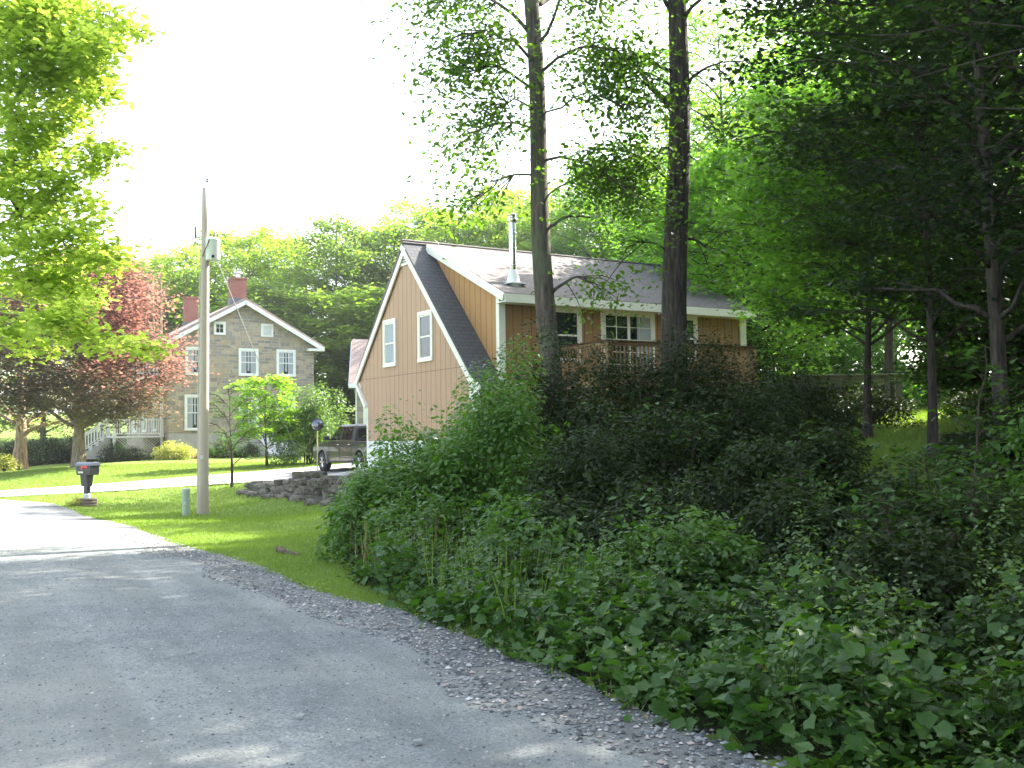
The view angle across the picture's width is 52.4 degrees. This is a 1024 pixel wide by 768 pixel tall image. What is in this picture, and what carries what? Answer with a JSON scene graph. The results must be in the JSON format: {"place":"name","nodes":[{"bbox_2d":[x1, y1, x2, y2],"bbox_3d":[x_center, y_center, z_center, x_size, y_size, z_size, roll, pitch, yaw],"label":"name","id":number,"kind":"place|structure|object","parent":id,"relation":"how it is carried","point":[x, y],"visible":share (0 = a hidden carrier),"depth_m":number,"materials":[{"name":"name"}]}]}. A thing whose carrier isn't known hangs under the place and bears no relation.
{"place":"outdoors","nodes":[
{"label":"outdoors","id":0,"kind":"place"},
{"bbox_2d":[0,463,381,496],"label":"driveway","id":1,"kind":"structure","parent":0,"point":[277,474],"depth_m":38.28,"materials":[{"name":"grey asphalt"}]},
{"bbox_2d":[313,424,367,470],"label":"suv","id":2,"kind":"object","parent":1,"relation":"on","point":[343,443],"visible":0.52,"depth_m":40.16,"materials":[{"name":"grey paint"}]},
{"bbox_2d":[0,501,656,767],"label":"road","id":3,"kind":"structure","parent":0,"point":[25,527],"depth_m":6.66,"materials":[{"name":"grey asphalt"}]},
{"bbox_2d":[0,549,638,767],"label":"scattered stones","id":4,"kind":"object","parent":3,"relation":"on","point":[167,758],"visible":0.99,"depth_m":7.12,"materials":[{"name":"grey gravel"}]},
{"bbox_2d":[354,492,649,638],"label":"long grass","id":5,"kind":"structure","parent":0,"point":[487,583],"depth_m":9.50,"materials":[{"name":"green plant"}]},
{"bbox_2d":[0,0,1021,415],"label":"sky","id":6,"kind":"structure","parent":0,"point":[278,104],"materials":[{"name":"white"}]},
{"bbox_2d":[0,370,1023,767],"bbox_3d":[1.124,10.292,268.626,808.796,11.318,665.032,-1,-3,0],"label":"ground","id":7,"kind":"structure","parent":0,"point":[774,750],"depth_m":21.10,"materials":[{"name":"green plant"}]},
{"bbox_2d":[0,432,71,464],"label":"hedge shrub","id":8,"kind":"object","parent":7,"relation":"on","point":[48,453],"visible":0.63,"depth_m":58.67,"materials":[{"name":"green plant"}]},
{"bbox_2d":[0,265,124,442],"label":"tree","id":9,"kind":"object","parent":7,"relation":"on","point":[4,422],"visible":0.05,"depth_m":79.71,"materials":[{"name":"green plant"}]},
{"bbox_2d":[29,431,100,463],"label":"hedge shrub","id":10,"kind":"object","parent":7,"relation":"on","point":[54,441],"visible":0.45,"depth_m":59.17,"materials":[{"name":"green plant"}]},
{"bbox_2d":[0,347,130,470],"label":"street tree","id":11,"kind":"object","parent":7,"relation":"on","point":[20,452],"visible":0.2,"depth_m":52.83,"materials":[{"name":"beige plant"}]},
{"bbox_2d":[75,462,100,497],"bbox_3d":[-13.011,3.106,31.883,0.720,1.420,0.375,-2,-3,28],"label":"mailbox","id":12,"kind":"object","parent":7,"relation":"on","point":[86,471],"visible":0.88,"depth_m":31.80,"materials":[{"name":"black plastic"}]},
{"bbox_2d":[0,0,187,368],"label":"maple tree","id":13,"kind":"object","parent":7,"relation":"on","point":[73,51],"visible":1,"depth_m":16.88,"materials":[{"name":"green plant"}]},
{"bbox_2d":[0,241,219,467],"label":"copper maple","id":14,"kind":"object","parent":7,"relation":"on","point":[82,400],"visible":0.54,"depth_m":48.37,"materials":[{"name":"red plant"}]},
{"bbox_2d":[27,266,196,442],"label":"tree","id":15,"kind":"object","parent":7,"relation":"on","point":[113,329],"visible":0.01,"depth_m":77.77,"materials":[{"name":"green plant"}]},
{"bbox_2d":[0,460,343,524],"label":"lawn grass","id":16,"kind":"structure","parent":7,"relation":"on","point":[133,514],"depth_m":34.29,"materials":[{"name":"green plant"}]},
{"bbox_2d":[119,282,227,364],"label":"tree","id":17,"kind":"object","parent":7,"relation":"on","point":[179,289],"visible":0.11,"depth_m":76.86,"materials":[{"name":"green plant"}]},
{"bbox_2d":[150,440,196,460],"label":"golden shrub","id":18,"kind":"object","parent":7,"relation":"on","point":[170,453],"visible":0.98,"depth_m":54.55,"materials":[{"name":"yellow plant"}]},
{"bbox_2d":[115,240,257,398],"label":"tree","id":19,"kind":"object","parent":7,"relation":"on","point":[164,257],"visible":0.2,"depth_m":79.00,"materials":[{"name":"green plant"}]},
{"bbox_2d":[85,271,324,458],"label":"stone house","id":20,"kind":"structure","parent":7,"relation":"on","point":[280,346],"depth_m":59.95,"materials":[{"name":"beige stone"}]},
{"bbox_2d":[184,394,198,430],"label":"window","id":21,"kind":"structure","parent":20,"relation":"in","point":[190,413],"depth_m":58.46,"materials":[{"name":"white paint"}]},
{"bbox_2d":[238,348,258,375],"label":"window","id":22,"kind":"structure","parent":20,"relation":"in","point":[248,364],"depth_m":60.26,"materials":[{"name":"white paint"}]},
{"bbox_2d":[276,349,295,376],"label":"window","id":23,"kind":"structure","parent":20,"relation":"in","point":[285,359],"depth_m":61.38,"materials":[{"name":"white paint"}]},
{"bbox_2d":[194,178,219,514],"bbox_3d":[-8.194,-0.904,28.079,0.673,9.431,0.440,-2,-3,30],"label":"utility pole","id":24,"kind":"object","parent":7,"relation":"on","point":[210,248],"visible":0.96,"depth_m":27.99,"materials":[{"name":"brown wood"}]},
{"bbox_2d":[148,222,273,325],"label":"tree","id":25,"kind":"object","parent":7,"relation":"on","point":[210,235],"visible":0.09,"depth_m":86.62,"materials":[{"name":"green plant"}]},
{"bbox_2d":[183,382,270,487],"bbox_3d":[-9.643,1.838,35.941,2.515,4.054,2.940,-3,-4,40],"label":"young tree","id":26,"kind":"object","parent":7,"relation":"on","point":[230,440],"visible":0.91,"depth_m":35.91,"materials":[{"name":"green plant"}]},
{"bbox_2d":[171,219,318,330],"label":"tree","id":27,"kind":"object","parent":7,"relation":"on","point":[249,243],"visible":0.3,"depth_m":81.11,"materials":[{"name":"green plant"}]},
{"bbox_2d":[175,270,341,411],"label":"tree","id":28,"kind":"object","parent":7,"relation":"on","point":[252,290],"visible":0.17,"depth_m":74.89,"materials":[{"name":"green plant"}]},
{"bbox_2d":[220,373,309,466],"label":"young tree","id":29,"kind":"object","parent":7,"relation":"on","point":[281,382],"visible":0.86,"depth_m":45.59,"materials":[{"name":"green plant"}]},
{"bbox_2d":[236,471,366,506],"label":"dry stone wall","id":30,"kind":"structure","parent":7,"relation":"on","point":[309,488],"depth_m":29.32,"materials":[{"name":"grey stone"}]},
{"bbox_2d":[263,380,349,465],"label":"lilac shrub","id":31,"kind":"object","parent":7,"relation":"on","point":[308,441],"visible":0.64,"depth_m":46.38,"materials":[{"name":"green plant"}]},
{"bbox_2d":[251,232,371,405],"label":"tree","id":32,"kind":"object","parent":7,"relation":"on","point":[284,262],"visible":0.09,"depth_m":82.48,"materials":[{"name":"green plant"}]},
{"bbox_2d":[104,503,540,644],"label":"lawn grass","id":33,"kind":"structure","parent":7,"relation":"on","point":[294,534],"depth_m":15.71,"materials":[{"name":"green plant"}]},
{"bbox_2d":[275,285,377,435],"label":"tree","id":34,"kind":"object","parent":7,"relation":"on","point":[314,296],"visible":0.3,"depth_m":72.55,"materials":[{"name":"green plant"}]},
{"bbox_2d":[266,203,394,431],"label":"tree","id":35,"kind":"object","parent":7,"relation":"on","point":[345,233],"visible":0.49,"depth_m":77.94,"materials":[{"name":"green plant"}]},
{"bbox_2d":[300,282,385,424],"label":"tree","id":36,"kind":"object","parent":7,"relation":"on","point":[372,304],"visible":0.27,"depth_m":70.29,"materials":[{"name":"green plant"}]},
{"bbox_2d":[348,339,367,423],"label":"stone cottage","id":37,"kind":"structure","parent":7,"relation":"on","point":[358,347],"depth_m":59.40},
{"bbox_2d":[320,216,417,391],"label":"tree","id":38,"kind":"object","parent":7,"relation":"on","point":[393,233],"visible":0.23,"depth_m":79.89,"materials":[{"name":"green plant"}]},
{"bbox_2d":[313,466,438,565],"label":"bush","id":39,"kind":"object","parent":7,"relation":"on","point":[372,492],"visible":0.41,"depth_m":13.53,"materials":[{"name":"green plant"}]},
{"bbox_2d":[0,499,772,767],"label":"gravel shoulder","id":40,"kind":"object","parent":7,"relation":"on","point":[628,728],"visible":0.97,"depth_m":6.86},
{"bbox_2d":[109,534,799,767],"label":"loose gravel","id":41,"kind":"structure","parent":40,"relation":"on","point":[698,736],"depth_m":6.89,"materials":[{"name":"grey gravel"}]},
{"bbox_2d":[326,426,484,533],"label":"bush","id":42,"kind":"object","parent":7,"relation":"on","point":[390,469],"visible":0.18,"depth_m":14.49,"materials":[{"name":"green plant"}]},
{"bbox_2d":[345,190,472,289],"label":"tree","id":43,"kind":"object","parent":7,"relation":"on","point":[406,205],"visible":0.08,"depth_m":87.59,"materials":[{"name":"green plant"}]},
{"bbox_2d":[354,484,474,563],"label":"bush","id":44,"kind":"object","parent":7,"relation":"on","point":[399,508],"visible":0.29,"depth_m":12.66,"materials":[{"name":"green plant"}]},
{"bbox_2d":[343,390,502,503],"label":"bush","id":45,"kind":"object","parent":7,"relation":"on","point":[398,438],"visible":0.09,"depth_m":15.49,"materials":[{"name":"green plant"}]},
{"bbox_2d":[372,202,482,273],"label":"tree","id":46,"kind":"object","parent":7,"relation":"on","point":[424,213],"visible":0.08,"depth_m":82.15,"materials":[{"name":"green plant"}]},
{"bbox_2d":[389,205,526,267],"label":"tree","id":47,"kind":"object","parent":7,"relation":"on","point":[447,238],"visible":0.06,"depth_m":77.30,"materials":[{"name":"green plant"}]},
{"bbox_2d":[409,364,571,542],"bbox_3d":[-0.167,1.007,14.473,2.554,2.543,2.492,-2,-3,23],"label":"bush","id":48,"kind":"object","parent":7,"relation":"on","point":[503,423],"visible":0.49,"depth_m":13.99,"materials":[{"name":"green plant"}]},
{"bbox_2d":[448,211,552,250],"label":"maple tree","id":49,"kind":"object","parent":7,"relation":"on","point":[523,242],"visible":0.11,"depth_m":75.42,"materials":[{"name":"green plant"}]},
{"bbox_2d":[434,334,567,501],"bbox_3d":[-0.288,0.750,16.794,2.624,3.060,2.759,-1,-3,0],"label":"bush","id":50,"kind":"object","parent":7,"relation":"on","point":[513,374],"visible":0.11,"depth_m":16.56,"materials":[{"name":"green plant"}]},
{"bbox_2d":[433,180,589,254],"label":"tree","id":51,"kind":"object","parent":7,"relation":"on","point":[523,202],"visible":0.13,"depth_m":79.16,"materials":[{"name":"green plant"}]},
{"bbox_2d":[449,489,602,577],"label":"bush","id":52,"kind":"object","parent":7,"relation":"on","point":[514,518],"visible":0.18,"depth_m":11.28,"materials":[{"name":"green plant"}]},
{"bbox_2d":[360,0,727,422],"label":"ash tree","id":53,"kind":"object","parent":7,"relation":"on","point":[544,291],"visible":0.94,"depth_m":20.43,"materials":[{"name":"green plant"}]},
{"bbox_2d":[471,313,616,469],"bbox_3d":[0.523,0.445,17.812,2.789,3.442,2.585,-1,-3,0],"label":"bush","id":54,"kind":"object","parent":7,"relation":"on","point":[550,391],"visible":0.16,"depth_m":17.82,"materials":[{"name":"green plant"}]},
{"bbox_2d":[354,213,758,465],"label":"brown house","id":55,"kind":"structure","parent":7,"relation":"on","point":[438,322],"depth_m":30.33,"materials":[{"name":"brown wood"}]},
{"bbox_2d":[383,318,396,367],"bbox_3d":[-3.785,-1.262,32.106,0.062,1.475,0.890,1,-3,-32],"label":"window","id":56,"kind":"structure","parent":55,"relation":"in","point":[389,326],"depth_m":32.10,"materials":[{"name":"white glass"}]},
{"bbox_2d":[417,309,432,362],"bbox_3d":[-2.518,-1.383,30.083,0.062,1.475,0.910,1,-3,-32],"label":"window","id":57,"kind":"structure","parent":55,"relation":"in","point":[424,318],"depth_m":30.10,"materials":[{"name":"white glass"}]},
{"bbox_2d":[555,307,581,362],"bbox_3d":[1.521,-1.383,29.226,1.080,1.575,0.062,1,-3,-32],"label":"patio door","id":58,"kind":"structure","parent":55,"relation":"in","point":[562,316],"depth_m":29.32,"materials":[{"name":"white glass"}]},
{"bbox_2d":[600,310,654,376],"bbox_3d":[3.419,-1.102,30.399,1.990,2.116,0.062,1,-3,-32],"label":"patio door","id":59,"kind":"structure","parent":55,"relation":"in","point":[645,332],"depth_m":30.41,"materials":[{"name":"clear glass"}]},
{"bbox_2d":[500,421,662,536],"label":"bush","id":60,"kind":"object","parent":7,"relation":"on","point":[575,475],"visible":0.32,"depth_m":12.88,"materials":[{"name":"green plant"}]},
{"bbox_2d":[324,477,846,647],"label":"tall weeds","id":61,"kind":"object","parent":7,"relation":"on","point":[623,586],"visible":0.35,"depth_m":9.69,"materials":[{"name":"green plant"}]},
{"bbox_2d":[488,154,691,263],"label":"maple tree","id":62,"kind":"object","parent":7,"relation":"on","point":[584,223],"visible":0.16,"depth_m":73.90,"materials":[{"name":"green plant"}]},
{"bbox_2d":[526,330,672,474],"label":"bush","id":63,"kind":"object","parent":7,"relation":"on","point":[605,375],"visible":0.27,"depth_m":17.08,"materials":[{"name":"green plant"}]},
{"bbox_2d":[549,196,649,258],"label":"tree","id":64,"kind":"object","parent":7,"relation":"on","point":[580,227],"visible":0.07,"depth_m":80.84,"materials":[{"name":"green plant"}]},
{"bbox_2d":[503,459,728,566],"bbox_3d":[1.126,1.509,11.552,2.653,1.345,2.416,-1,-3,0],"label":"bush","id":65,"kind":"object","parent":7,"relation":"on","point":[592,515],"visible":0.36,"depth_m":11.25,"materials":[{"name":"green plant"}]},
{"bbox_2d":[552,375,742,513],"bbox_3d":[1.904,0.904,14.614,2.888,2.287,2.658,-1,-3,0],"label":"bush","id":66,"kind":"object","parent":7,"relation":"on","point":[647,443],"visible":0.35,"depth_m":14.22,"materials":[{"name":"green plant"}]},
{"bbox_2d":[515,0,812,453],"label":"ash tree","id":67,"kind":"object","parent":7,"relation":"on","point":[674,294],"visible":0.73,"depth_m":20.89,"materials":[{"name":"green plant"}]},
{"bbox_2d":[326,463,1023,767],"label":"leafy undergrowth","id":68,"kind":"object","parent":7,"relation":"on","point":[994,696],"visible":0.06,"depth_m":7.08,"materials":[{"name":"green plant"}]},
{"bbox_2d":[598,317,755,481],"bbox_3d":[2.858,0.370,17.910,2.893,3.024,2.594,-1,-3,0],"label":"bush","id":69,"kind":"object","parent":7,"relation":"on","point":[691,383],"visible":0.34,"depth_m":17.59,"materials":[{"name":"green plant"}]},
{"bbox_2d":[598,502,784,599],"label":"bush","id":70,"kind":"object","parent":7,"relation":"on","point":[721,541],"visible":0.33,"depth_m":9.33,"materials":[{"name":"green plant"}]},
{"bbox_2d":[659,408,730,483],"bbox_3d":[2.526,1.122,13.988,1.013,1.582,0.850,0,-3,-6],"label":"sapling","id":71,"kind":"object","parent":7,"relation":"on","point":[688,440],"visible":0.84,"depth_m":13.98,"materials":[{"name":"green plant"}]},
{"bbox_2d":[585,155,817,360],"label":"maple tree","id":72,"kind":"object","parent":7,"relation":"on","point":[614,226],"visible":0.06,"depth_m":49.38,"materials":[{"name":"green plant"}]},
{"bbox_2d":[579,0,838,292],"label":"maple tree","id":73,"kind":"object","parent":7,"relation":"on","point":[699,22],"visible":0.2,"depth_m":46.33,"materials":[{"name":"green plant"}]},
{"bbox_2d":[644,94,784,286],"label":"tree","id":74,"kind":"object","parent":7,"relation":"on","point":[701,111],"visible":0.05,"depth_m":81.81,"materials":[{"name":"green plant"}]},
{"bbox_2d":[653,373,823,497],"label":"bush","id":75,"kind":"object","parent":7,"relation":"on","point":[767,418],"visible":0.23,"depth_m":15.11,"materials":[{"name":"green plant"}]},
{"bbox_2d":[658,322,836,472],"bbox_3d":[4.070,0.324,18.250,2.899,2.875,2.418,2,-4,-39],"label":"bush","id":76,"kind":"object","parent":7,"relation":"on","point":[757,368],"visible":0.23,"depth_m":18.28,"materials":[{"name":"green plant"}]},
{"bbox_2d":[634,423,870,552],"bbox_3d":[2.842,1.201,11.858,2.661,1.518,2.303,-2,-3,29],"label":"bush","id":77,"kind":"object","parent":7,"relation":"on","point":[758,465],"visible":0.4,"depth_m":11.72,"materials":[{"name":"green plant"}]},
{"bbox_2d":[629,138,905,392],"bbox_3d":[8.620,-3.440,36.632,10.624,10.092,9.574,-1,-3,0],"label":"maple tree","id":78,"kind":"object","parent":7,"relation":"on","point":[712,171],"visible":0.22,"depth_m":35.17,"materials":[{"name":"green plant"}]},
{"bbox_2d":[709,471,871,577],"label":"bush","id":79,"kind":"object","parent":7,"relation":"on","point":[766,531],"visible":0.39,"depth_m":9.82,"materials":[{"name":"green plant"}]},
{"bbox_2d":[662,41,953,363],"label":"maple tree","id":80,"kind":"object","parent":7,"relation":"on","point":[879,321],"visible":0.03,"depth_m":47.40,"materials":[{"name":"green plant"}]},
{"bbox_2d":[749,341,879,468],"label":"bush","id":81,"kind":"object","parent":7,"relation":"on","point":[823,414],"visible":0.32,"depth_m":18.44,"materials":[{"name":"green plant"}]},
{"bbox_2d":[767,459,864,528],"bbox_3d":[3.144,1.340,11.165,0.889,1.065,1.002,0,-3,-14],"label":"sapling","id":82,"kind":"object","parent":7,"relation":"on","point":[805,486],"visible":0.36,"depth_m":11.01,"materials":[{"name":"green plant"}]},
{"bbox_2d":[738,421,931,524],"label":"bush","id":83,"kind":"object","parent":7,"relation":"on","point":[831,455],"visible":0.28,"depth_m":11.51,"materials":[{"name":"green plant"}]},
{"bbox_2d":[785,420,888,488],"bbox_3d":[3.725,1.097,11.950,1.178,1.368,0.870,-1,-3,0],"label":"sapling","id":84,"kind":"object","parent":7,"relation":"on","point":[857,431],"visible":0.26,"depth_m":11.84,"materials":[{"name":"green plant"}]},
{"bbox_2d":[653,0,1023,303],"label":"roadside tree","id":85,"kind":"object","parent":7,"relation":"on","point":[862,59],"visible":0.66,"depth_m":14.90,"materials":[{"name":"green plant"}]},
{"bbox_2d":[660,0,1023,459],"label":"maple tree","id":86,"kind":"object","parent":7,"relation":"on","point":[852,244],"visible":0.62,"depth_m":19.83,"materials":[{"name":"green plant"}]},
{"bbox_2d":[776,373,939,411],"bbox_3d":[11.502,0.747,34.949,4.870,2.058,2.500,-1,-3,0],"label":"fence","id":87,"kind":"object","parent":7,"relation":"on","point":[856,378],"visible":0.19,"depth_m":33.93,"materials":[{"name":"grey wood"}]},
{"bbox_2d":[694,74,1023,438],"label":"maple tree","id":88,"kind":"object","parent":7,"relation":"on","point":[801,262],"visible":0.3,"depth_m":24.78,"materials":[{"name":"green plant"}]},
{"bbox_2d":[799,317,925,402],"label":"understory bush","id":89,"kind":"object","parent":7,"relation":"on","point":[844,361],"visible":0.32,"depth_m":39.66,"materials":[{"name":"green plant"}]},
{"bbox_2d":[708,0,1023,467],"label":"hemlock tree","id":90,"kind":"object","parent":7,"relation":"on","point":[995,315],"visible":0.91,"depth_m":16.37,"materials":[{"name":"green plant"}]},
{"bbox_2d":[813,380,925,429],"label":"bush","id":91,"kind":"object","parent":7,"relation":"on","point":[880,411],"visible":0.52,"depth_m":27.35,"materials":[{"name":"green plant"}]},
{"bbox_2d":[716,0,1023,406],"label":"maple tree","id":92,"kind":"object","parent":7,"relation":"on","point":[889,347],"visible":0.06,"depth_m":34.87,"materials":[{"name":"green plant"}]},
{"bbox_2d":[831,479,949,553],"bbox_3d":[3.240,1.339,8.976,0.883,1.012,0.950,-1,-3,0],"label":"sapling","id":93,"kind":"object","parent":7,"relation":"on","point":[878,516],"visible":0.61,"depth_m":8.99,"materials":[{"name":"green plant"}]},
{"bbox_2d":[780,511,1022,631],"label":"bush","id":94,"kind":"object","parent":7,"relation":"on","point":[923,565],"visible":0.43,"depth_m":7.79,"materials":[{"name":"green plant"}]},
{"bbox_2d":[817,446,1023,591],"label":"bush","id":95,"kind":"object","parent":7,"relation":"on","point":[935,518],"visible":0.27,"depth_m":9.34,"materials":[{"name":"green plant"}]},
{"bbox_2d":[881,439,984,513],"bbox_3d":[4.353,1.162,10.996,1.059,1.141,1.075,-1,-3,0],"label":"sapling","id":96,"kind":"object","parent":7,"relation":"on","point":[923,450],"visible":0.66,"depth_m":11.01,"materials":[{"name":"green plant"}]},
{"bbox_2d":[843,0,1023,393],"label":"maple tree","id":97,"kind":"object","parent":7,"relation":"on","point":[965,363],"visible":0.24,"depth_m":20.22,"materials":[{"name":"green plant"}]},
{"bbox_2d":[874,212,1023,413],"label":"maple tree","id":98,"kind":"object","parent":7,"relation":"on","point":[940,330],"visible":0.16,"depth_m":25.60,"materials":[{"name":"green plant"}]},
{"bbox_2d":[895,333,1011,406],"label":"understory bush","id":99,"kind":"object","parent":7,"relation":"on","point":[923,392],"visible":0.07,"depth_m":34.11,"materials":[{"name":"green plant"}]},
{"bbox_2d":[904,452,1023,557],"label":"sapling","id":100,"kind":"object","parent":7,"relation":"on","point":[974,482],"visible":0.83,"depth_m":8.87,"materials":[{"name":"green plant"}]},
{"bbox_2d":[923,382,1019,418],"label":"bush","id":101,"kind":"object","parent":7,"relation":"on","point":[956,403],"visible":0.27,"depth_m":28.40,"materials":[{"name":"green plant"}]},
{"bbox_2d":[922,376,1023,499],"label":"bush","id":102,"kind":"object","parent":7,"relation":"on","point":[1010,455],"visible":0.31,"depth_m":13.33,"materials":[{"name":"green plant"}]},
{"bbox_2d":[926,342,1023,503],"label":"sapling","id":103,"kind":"object","parent":7,"relation":"on","point":[951,412],"visible":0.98,"depth_m":10.48,"materials":[{"name":"green plant"}]},
{"bbox_2d":[932,401,1023,518],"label":"bush","id":104,"kind":"object","parent":7,"relation":"on","point":[1016,477],"visible":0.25,"depth_m":10.69,"materials":[{"name":"green plant"}]},
{"bbox_2d":[651,404,1018,515],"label":"lawn grass","id":105,"kind":"structure","parent":0,"point":[911,432],"depth_m":24.15,"materials":[{"name":"green plant"}]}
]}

